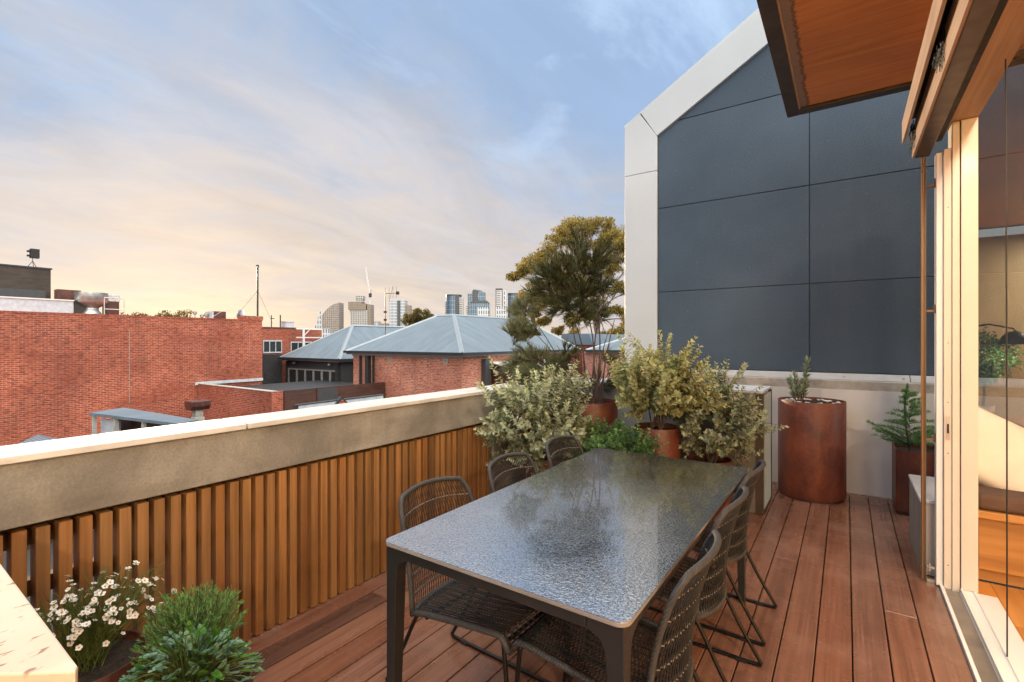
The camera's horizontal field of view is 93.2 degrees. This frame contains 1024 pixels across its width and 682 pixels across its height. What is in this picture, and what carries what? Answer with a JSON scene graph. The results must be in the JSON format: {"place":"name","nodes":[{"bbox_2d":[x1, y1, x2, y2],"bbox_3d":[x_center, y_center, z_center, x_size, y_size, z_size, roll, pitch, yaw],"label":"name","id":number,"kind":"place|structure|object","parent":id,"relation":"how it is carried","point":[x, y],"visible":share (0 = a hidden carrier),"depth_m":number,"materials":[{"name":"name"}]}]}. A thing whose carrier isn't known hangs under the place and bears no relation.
{"place":"outdoors","nodes":[
{"label":"outdoors","id":0,"kind":"place"},
{"bbox_2d":[19,434,56,549],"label":"tin roof","id":1,"kind":"structure","parent":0,"point":[38,437],"depth_m":15.72,"materials":[{"name":"grey metal"}]},
{"bbox_2d":[3,531,93,631],"bbox_3d":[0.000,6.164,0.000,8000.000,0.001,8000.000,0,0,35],"label":"ground","id":2,"kind":"structure","parent":0,"point":[28,563],"depth_m":13.48,"materials":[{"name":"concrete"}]},
{"bbox_2d":[120,312,148,315],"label":"street tree","id":3,"kind":"object","parent":2,"relation":"on","point":[140,314],"visible":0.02,"depth_m":69.40,"materials":[{"name":"green plant"}]},
{"bbox_2d":[89,408,197,530],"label":"tin shed","id":4,"kind":"structure","parent":2,"relation":"on","point":[124,419],"depth_m":15.64,"materials":[{"name":"grey metal"}]},
{"bbox_2d":[150,309,191,316],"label":"street tree","id":5,"kind":"object","parent":2,"relation":"on","point":[178,314],"visible":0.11,"depth_m":62.51,"materials":[{"name":"green plant"}]},
{"bbox_2d":[185,399,210,420],"bbox_3d":[-11.675,4.189,18.000,0.640,3.950,0.640,0,0,35],"label":"chimney","id":6,"kind":"object","parent":2,"relation":"on","point":[196,407],"visible":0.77,"depth_m":17.86,"materials":[{"name":"red brick"}]},
{"bbox_2d":[197,380,368,420],"bbox_3d":[-11.897,4.229,27.238,7.440,3.870,7.470,0,0,35],"label":"brick annex","id":7,"kind":"object","parent":2,"relation":"on","point":[231,401],"visible":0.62,"depth_m":24.50,"materials":[{"name":"red brick"}]},
{"bbox_2d":[262,327,321,383],"bbox_3d":[-21.122,2.579,37.975,10.100,7.170,7.330,0,0,35],"label":"windowed building","id":8,"kind":"structure","parent":2,"relation":"on","point":[277,342],"depth_m":35.18,"materials":[{"name":"red brick"}]},
{"bbox_2d":[263,340,281,352],"bbox_3d":[-17.219,0.404,34.852,0.068,0.920,1.380,0,0,35],"label":"window","id":9,"kind":"structure","parent":8,"relation":"in","point":[269,346],"depth_m":34.86,"materials":[{"name":"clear glass"}]},
{"bbox_2d":[271,315,294,327],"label":"roof stubs","id":10,"kind":"object","parent":8,"relation":"on","point":[286,323],"visible":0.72,"depth_m":37.13,"materials":[{"name":"metal"}]},
{"bbox_2d":[291,342,311,350],"bbox_3d":[-15.947,0.454,36.696,0.068,0.820,1.700,0,0,35],"label":"window","id":11,"kind":"structure","parent":8,"relation":"in","point":[294,345],"depth_m":36.38,"materials":[{"name":"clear glass"}]},
{"bbox_2d":[283,382,384,410],"bbox_3d":[-8.917,3.961,25.024,0.100,3.313,6.030,0,0,35],"label":"board fence","id":12,"kind":"object","parent":2,"relation":"on","point":[323,394],"visible":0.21,"depth_m":24.44,"materials":[{"name":"grey paint"}]},
{"bbox_2d":[348,296,373,324],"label":"unfinished tower","id":13,"kind":"structure","parent":2,"relation":"on","point":[361,312],"depth_m":888.00,"materials":[{"name":"beige concrete"}]},
{"bbox_2d":[365,268,371,303],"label":"tower crane","id":14,"kind":"object","parent":2,"relation":"on","point":[370,294],"visible":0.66,"depth_m":892.70,"materials":[{"name":"white paint"}]},
{"bbox_2d":[401,308,433,325],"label":"street tree","id":15,"kind":"object","parent":2,"relation":"on","point":[414,317],"visible":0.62,"depth_m":54.06,"materials":[{"name":"green plant"}]},
{"bbox_2d":[466,294,471,314],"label":"slim tower","id":16,"kind":"structure","parent":2,"relation":"on","point":[468,306],"depth_m":894.00,"materials":[{"name":"blue glass"}]},
{"bbox_2d":[471,289,489,315],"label":"stepped tower","id":17,"kind":"structure","parent":2,"relation":"on","point":[480,304],"depth_m":886.00,"materials":[{"name":"blue glass"}]},
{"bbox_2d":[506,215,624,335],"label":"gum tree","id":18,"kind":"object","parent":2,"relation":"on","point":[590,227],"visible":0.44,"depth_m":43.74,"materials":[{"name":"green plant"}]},
{"bbox_2d":[561,334,624,376],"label":"building","id":19,"kind":"structure","parent":2,"relation":"on","point":[586,339],"depth_m":35.70,"materials":[{"name":"white paint"}]},
{"bbox_2d":[0,310,262,445],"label":"brick building","id":20,"kind":"structure","parent":0,"point":[63,375],"depth_m":23.04,"materials":[{"name":"brick"}]},
{"bbox_2d":[0,264,80,302],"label":"rooftop plant room","id":21,"kind":"object","parent":20,"relation":"on","point":[24,281],"visible":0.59,"depth_m":23.67,"materials":[{"name":"grey paint"}]},
{"bbox_2d":[27,248,39,266],"bbox_3d":[-24.015,-4.137,24.297,0.391,0.957,0.433,0,0,35],"label":"weather sensor","id":22,"kind":"object","parent":21,"relation":"on","point":[34,253],"visible":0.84,"depth_m":24.26,"materials":[{"name":"metal"}]},
{"bbox_2d":[0,296,98,312],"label":"roof parapet","id":23,"kind":"structure","parent":20,"relation":"on","point":[7,303],"depth_m":22.62,"materials":[{"name":"white paint"}]},
{"bbox_2d":[74,292,108,313],"bbox_3d":[-21.118,-1.726,24.332,1.320,1.380,1.320,0,0,35],"label":"roof vent","id":24,"kind":"object","parent":20,"relation":"on","point":[92,302],"visible":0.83,"depth_m":23.97,"materials":[{"name":"metal"}]},
{"bbox_2d":[102,295,119,314],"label":"roof unit","id":25,"kind":"structure","parent":20,"relation":"on","point":[113,303],"depth_m":25.14,"materials":[{"name":"brick"}]},
{"bbox_2d":[104,297,124,314],"bbox_3d":[-19.998,-1.656,24.370,0.046,1.041,0.846,0,0,35],"label":"roof guardrail","id":26,"kind":"object","parent":20,"relation":"on","point":[114,309],"visible":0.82,"depth_m":24.38,"materials":[{"name":"metal"}]},
{"bbox_2d":[193,311,207,317],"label":"whirly vents","id":27,"kind":"object","parent":20,"relation":"on","point":[201,315],"visible":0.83,"depth_m":28.24,"materials":[{"name":"metal"}]},
{"bbox_2d":[205,311,225,318],"bbox_3d":[-17.698,-1.396,28.930,0.910,0.720,0.780,0,0,35],"label":"evaporative cooler","id":28,"kind":"object","parent":20,"relation":"on","point":[220,314],"visible":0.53,"depth_m":28.61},
{"bbox_2d":[211,264,271,320],"bbox_3d":[-16.263,-2.912,29.732,1.389,3.568,4.495,0,0,28],"label":"antenna mast","id":29,"kind":"object","parent":20,"relation":"on","point":[257,266],"visible":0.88,"depth_m":29.65,"materials":[{"name":"metal"}]},
{"bbox_2d":[237,309,245,318],"bbox_3d":[-16.700,-1.540,29.618,0.735,0.808,0.345,0,0,21],"label":"satellite dish","id":30,"kind":"object","parent":20,"relation":"on","point":[242,313],"visible":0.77,"depth_m":29.66,"materials":[{"name":"metal"}]},
{"bbox_2d":[322,328,332,337],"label":"block","id":31,"kind":"structure","parent":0,"point":[327,331],"depth_m":794.00,"materials":[{"name":"concrete"}]},
{"bbox_2d":[315,303,343,332],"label":"sail tower","id":32,"kind":"structure","parent":0,"point":[331,316],"depth_m":888.00,"materials":[{"name":"beige concrete"}]},
{"bbox_2d":[293,394,384,409],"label":"white parapet","id":33,"kind":"structure","parent":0,"point":[340,400],"depth_m":16.87,"materials":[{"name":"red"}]},
{"bbox_2d":[278,325,406,382],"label":"grey house","id":34,"kind":"structure","parent":0,"point":[326,358],"depth_m":33.70,"materials":[{"name":"metal"}]},
{"bbox_2d":[288,368,295,381],"bbox_3d":[-15.629,2.894,34.526,1.045,1.940,0.090,0,0,35],"label":"glass door","id":35,"kind":"structure","parent":34,"relation":"in","point":[291,371],"depth_m":34.54,"materials":[{"name":"black glass"}]},
{"bbox_2d":[296,368,304,381],"bbox_3d":[-14.781,2.894,33.942,1.010,1.940,0.090,0,0,35],"label":"glass door","id":36,"kind":"structure","parent":34,"relation":"in","point":[300,373],"depth_m":33.97,"materials":[{"name":"black glass"}]},
{"bbox_2d":[296,328,321,345],"bbox_3d":[-14.946,1.754,35.745,0.110,5.420,2.070,0,0,35],"label":"white pergola","id":37,"kind":"object","parent":34,"relation":"attached to","point":[303,337],"visible":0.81,"depth_m":35.36,"materials":[{"name":"paint"}]},
{"bbox_2d":[305,369,312,380],"bbox_3d":[-13.962,2.894,33.376,0.977,1.940,0.090,0,0,35],"label":"glass door","id":38,"kind":"structure","parent":34,"relation":"in","point":[308,372],"depth_m":33.37,"materials":[{"name":"black glass"}]},
{"bbox_2d":[313,369,320,380],"bbox_3d":[-13.170,2.894,32.830,0.945,1.940,0.090,0,0,35],"label":"glass door","id":39,"kind":"structure","parent":34,"relation":"in","point":[316,373],"depth_m":32.87,"materials":[{"name":"black glass"}]},
{"bbox_2d":[321,370,329,380],"bbox_3d":[-12.403,2.894,32.301,0.915,1.940,0.090,0,0,35],"label":"glass door","id":40,"kind":"structure","parent":34,"relation":"in","point":[325,374],"depth_m":32.32,"materials":[{"name":"black glass"}]},
{"bbox_2d":[330,370,334,380],"bbox_3d":[-11.660,2.894,31.788,0.886,1.940,0.090,0,0,35],"label":"glass door","id":41,"kind":"structure","parent":34,"relation":"in","point":[332,372],"depth_m":31.89,"materials":[{"name":"black glass"}]},
{"bbox_2d":[0,0,757,337],"label":"sky","id":42,"kind":"structure","parent":0,"point":[154,154],"materials":[{"name":"blue"}]},
{"bbox_2d":[390,300,411,325],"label":"patterned tower","id":43,"kind":"structure","parent":0,"point":[399,309],"depth_m":888.00,"materials":[{"name":"white paint"}]},
{"bbox_2d":[445,293,463,314],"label":"round tower","id":44,"kind":"structure","parent":0,"point":[454,303],"depth_m":887.83,"materials":[{"name":"blue glass"}]},
{"bbox_2d":[343,314,581,397],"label":"brick house","id":45,"kind":"structure","parent":0,"point":[443,352],"depth_m":27.22,"materials":[{"name":"brick"}]},
{"bbox_2d":[384,286,398,334],"bbox_3d":[-7.651,-1.637,30.764,1.031,3.703,0.194,0,0,10],"label":"television antenna","id":46,"kind":"object","parent":45,"relation":"on","point":[385,311],"visible":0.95,"depth_m":30.82,"materials":[{"name":"metal"}]},
{"bbox_2d":[496,288,505,317],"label":"tower","id":47,"kind":"structure","parent":0,"point":[500,300],"depth_m":892.00,"materials":[{"name":"white concrete"}]},
{"bbox_2d":[508,292,517,317],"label":"round tower","id":48,"kind":"structure","parent":0,"point":[511,295],"depth_m":891.72,"materials":[{"name":"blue glass"}]},
{"bbox_2d":[582,337,624,378],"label":"pink building","id":49,"kind":"structure","parent":0,"point":[614,345],"depth_m":32.85,"materials":[{"name":"brick"}]},
{"bbox_2d":[241,481,973,681],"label":"deck floor","id":50,"kind":"structure","parent":0,"point":[341,637],"depth_m":2.48,"materials":[{"name":"brown wood"}]},
{"bbox_2d":[0,564,77,681],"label":"stone counter","id":51,"kind":"object","parent":50,"relation":"on","point":[32,649],"visible":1,"depth_m":0.89,"materials":[{"name":"beige stone"}]},
{"bbox_2d":[62,630,147,681],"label":"rust pot","id":52,"kind":"object","parent":50,"relation":"on","point":[116,666],"visible":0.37,"depth_m":1.65,"materials":[{"name":"metal"}]},
{"bbox_2d":[33,557,180,674],"bbox_3d":[-1.435,0.943,1.688,0.421,0.323,0.460,0,0,35],"label":"flowering plant","id":53,"kind":"object","parent":52,"relation":"on","point":[95,640],"visible":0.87,"depth_m":1.63,"materials":[{"name":"white plant"}]},
{"bbox_2d":[138,653,252,681],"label":"rust pot","id":54,"kind":"object","parent":50,"relation":"on","point":[239,678],"visible":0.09,"depth_m":1.69,"materials":[{"name":"metal"}]},
{"bbox_2d":[129,580,248,663],"bbox_3d":[-1.127,0.997,1.709,0.348,0.297,0.327,0,0,-26],"label":"needle shrub","id":55,"kind":"object","parent":54,"relation":"on","point":[207,611],"visible":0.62,"depth_m":1.68,"materials":[{"name":"green plant"}]},
{"bbox_2d":[118,620,264,681],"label":"lobed herb","id":56,"kind":"object","parent":54,"relation":"on","point":[188,646],"visible":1,"depth_m":1.51,"materials":[{"name":"green plant"}]},
{"bbox_2d":[0,423,489,666],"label":"slat screen","id":57,"kind":"object","parent":50,"relation":"on","point":[279,545],"visible":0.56,"depth_m":2.43,"materials":[{"name":"brown wood"}]},
{"bbox_2d":[385,476,570,681],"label":"rope chair","id":58,"kind":"object","parent":50,"relation":"on","point":[460,614],"visible":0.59,"depth_m":1.98,"materials":[{"name":"grey fabric"}]},
{"bbox_2d":[477,452,593,662],"bbox_3d":[0.199,1.049,2.539,0.684,0.830,0.460,0,0,34],"label":"rope chair","id":59,"kind":"object","parent":50,"relation":"on","point":[490,469],"visible":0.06,"depth_m":2.68,"materials":[{"name":"grey fabric"}]},
{"bbox_2d":[522,452,568,479],"bbox_3d":[0.287,1.214,4.115,0.400,0.500,0.400,0,0,35],"label":"rust pot","id":60,"kind":"object","parent":50,"relation":"on","point":[547,466],"visible":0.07,"depth_m":3.98,"materials":[{"name":"metal"}]},
{"bbox_2d":[473,356,595,475],"bbox_3d":[0.195,0.601,3.971,1.069,0.957,1.336,0,0,-8],"label":"shrub","id":61,"kind":"object","parent":60,"relation":"on","point":[537,425],"visible":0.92,"depth_m":3.66,"materials":[{"name":"green plant"}]},
{"bbox_2d":[545,435,583,467],"bbox_3d":[0.536,1.049,3.044,0.684,0.830,0.460,0,0,35],"label":"rope chair","id":62,"kind":"object","parent":50,"relation":"on","point":[549,444],"visible":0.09,"depth_m":3.21,"materials":[{"name":"grey fabric"}]},
{"bbox_2d":[386,448,746,681],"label":"dining table","id":63,"kind":"object","parent":50,"relation":"on","point":[600,543],"visible":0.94,"depth_m":1.74,"materials":[{"name":"stone"}]},
{"bbox_2d":[571,398,617,457],"bbox_3d":[0.755,1.014,4.582,0.480,0.900,0.480,0,0,35],"label":"rust pot","id":64,"kind":"object","parent":50,"relation":"on","point":[608,409],"visible":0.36,"depth_m":4.36,"materials":[{"name":"metal"}]},
{"bbox_2d":[497,225,621,403],"bbox_3d":[0.484,-0.249,4.622,1.336,1.791,0.784,0,0,4],"label":"casuarina tree","id":65,"kind":"object","parent":64,"relation":"on","point":[522,327],"visible":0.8,"depth_m":4.53,"materials":[{"name":"green plant"}]},
{"bbox_2d":[509,530,721,681],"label":"rope chair","id":66,"kind":"object","parent":50,"relation":"on","point":[676,643],"visible":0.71,"depth_m":1.56,"materials":[{"name":"grey fabric"}]},
{"bbox_2d":[634,422,680,458],"bbox_3d":[1.213,1.087,4.047,0.370,0.755,0.370,0,0,35],"label":"rust pot","id":67,"kind":"object","parent":50,"relation":"on","point":[670,433],"visible":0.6,"depth_m":3.89,"materials":[{"name":"metal"}]},
{"bbox_2d":[604,329,726,429],"bbox_3d":[1.250,0.328,3.985,1.014,0.859,0.919,0,0,35],"label":"shrub","id":68,"kind":"object","parent":67,"relation":"on","point":[657,380],"visible":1,"depth_m":3.81,"materials":[{"name":"green plant"}]},
{"bbox_2d":[573,378,771,514],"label":"planter wall","id":69,"kind":"structure","parent":50,"relation":"on","point":[762,497],"depth_m":4.22,"materials":[{"name":"concrete"}]},
{"bbox_2d":[584,485,762,681],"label":"rope chair","id":70,"kind":"object","parent":50,"relation":"on","point":[726,520],"visible":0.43,"depth_m":2.01,"materials":[{"name":"grey fabric"}]},
{"bbox_2d":[687,453,731,520],"bbox_3d":[1.619,1.214,3.985,0.340,0.500,0.340,0,0,35],"label":"rust pot","id":71,"kind":"object","parent":50,"relation":"on","point":[724,460],"visible":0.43,"depth_m":4.04,"materials":[{"name":"metal"}]},
{"bbox_2d":[647,358,788,472],"bbox_3d":[1.630,0.617,3.915,0.842,0.963,0.945,0,0,-9],"label":"shrub","id":72,"kind":"object","parent":71,"relation":"on","point":[738,435],"visible":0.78,"depth_m":3.79,"materials":[{"name":"green plant"}]},
{"bbox_2d":[648,459,776,645],"bbox_3d":[1.052,1.049,2.674,0.685,0.830,0.460,0,0,36],"label":"rope chair","id":73,"kind":"object","parent":50,"relation":"on","point":[738,545],"visible":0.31,"depth_m":2.47,"materials":[{"name":"grey fabric"}]},
{"bbox_2d":[778,396,845,503],"bbox_3d":[2.843,1.012,4.605,0.554,0.905,0.554,0,0,35],"label":"rust pot","id":74,"kind":"object","parent":50,"relation":"on","point":[812,453],"visible":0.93,"depth_m":4.38,"materials":[{"name":"metal"}]},
{"bbox_2d":[785,355,811,401],"bbox_3d":[2.732,0.356,4.625,0.230,0.458,0.160,0,0,35],"label":"silver plant","id":75,"kind":"object","parent":74,"relation":"on","point":[802,385],"visible":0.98,"depth_m":4.60,"materials":[{"name":"green plant"}]},
{"bbox_2d":[892,442,934,514],"bbox_3d":[3.558,1.192,4.154,0.450,0.545,0.450,0,0,35],"label":"rust box planter","id":76,"kind":"object","parent":50,"relation":"on","point":[906,462],"visible":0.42,"depth_m":4.07,"materials":[{"name":"metal"}]},
{"bbox_2d":[865,383,934,450],"bbox_3d":[3.457,0.673,4.249,0.547,0.625,0.426,0,0,44],"label":"young conifer","id":77,"kind":"object","parent":76,"relation":"on","point":[905,397],"visible":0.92,"depth_m":4.21,"materials":[{"name":"green plant"}]},
{"bbox_2d":[909,474,934,575],"bbox_3d":[2.855,1.225,3.252,0.243,0.470,0.693,0,0,35],"label":"storage box","id":78,"kind":"object","parent":50,"relation":"on","point":[915,509],"visible":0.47,"depth_m":3.14,"materials":[{"name":"beige metal"}]},
{"bbox_2d":[624,8,1023,677],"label":"gable building","id":79,"kind":"structure","parent":0,"point":[764,232],"depth_m":5.21,"materials":[{"name":"grey paint"}]},
{"bbox_2d":[772,496,933,681],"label":"deck slab","id":80,"kind":"structure","parent":0,"point":[851,601],"depth_m":2.74,"materials":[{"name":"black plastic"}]},
{"bbox_2d":[0,377,581,530],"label":"parapet wall","id":81,"kind":"structure","parent":80,"relation":"on","point":[43,481],"depth_m":2.19,"materials":[{"name":"paint"}]},
{"bbox_2d":[617,366,1023,498],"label":"boundary wall","id":82,"kind":"structure","parent":80,"relation":"on","point":[874,398],"depth_m":4.61,"materials":[{"name":"concrete"}]},
{"bbox_2d":[756,0,1023,589],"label":"house","id":83,"kind":"structure","parent":0,"point":[826,54],"depth_m":3.31,"materials":[{"name":"brown wood"}]},
{"bbox_2d":[902,0,1007,157],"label":"door pelmet","id":84,"kind":"object","parent":83,"relation":"attached to","point":[957,35],"depth_m":2.07,"materials":[{"name":"brown wood"}]},
{"bbox_2d":[935,0,1023,681],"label":"door frame","id":85,"kind":"object","parent":83,"relation":"attached to","point":[978,621],"visible":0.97,"depth_m":2.80,"materials":[{"name":"beige wood"}]},
{"bbox_2d":[921,157,935,583],"bbox_3d":[2.534,0.171,2.949,0.066,2.586,0.037,0,0,35],"label":"bronze bar","id":86,"kind":"object","parent":85,"relation":"attached to","point":[924,186],"visible":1,"depth_m":2.95,"materials":[{"name":"metal"}]},
{"bbox_2d":[1005,59,1007,656],"bbox_3d":[2.243,0.079,2.197,0.023,2.710,0.007,0,0,-27],"label":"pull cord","id":87,"kind":"object","parent":85,"relation":"hanging from","point":[1006,359],"visible":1,"depth_m":2.20,"materials":[{"name":"metal"}]},
{"bbox_2d":[978,581,1023,641],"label":"room floor","id":88,"kind":"structure","parent":0,"point":[1016,606],"depth_m":2.73,"materials":[{"name":"brown wood"}]},
{"bbox_2d":[978,485,1023,587],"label":"window bench","id":89,"kind":"object","parent":88,"relation":"on","point":[992,534],"depth_m":2.88,"materials":[{"name":"brown wood"}]},
{"bbox_2d":[978,406,1023,491],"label":"cushion","id":90,"kind":"object","parent":89,"relation":"on","point":[991,449],"visible":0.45,"depth_m":3.04,"materials":[{"name":"beige fabric"}]},
{"bbox_3d":[0.722,1.264,3.900,0.340,0.400,0.340,0,0,35],"label":"rust pot","id":91,"kind":"object","parent":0,"visible":0},
{"bbox_2d":[562,411,669,457],"bbox_3d":[0.764,0.845,3.829,0.897,0.526,0.890,0,0,0],"label":"shrub","id":92,"kind":"object","parent":91,"relation":"on","point":[598,437],"visible":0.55,"depth_m":3.73,"materials":[{"name":"green plant"}]}
]}

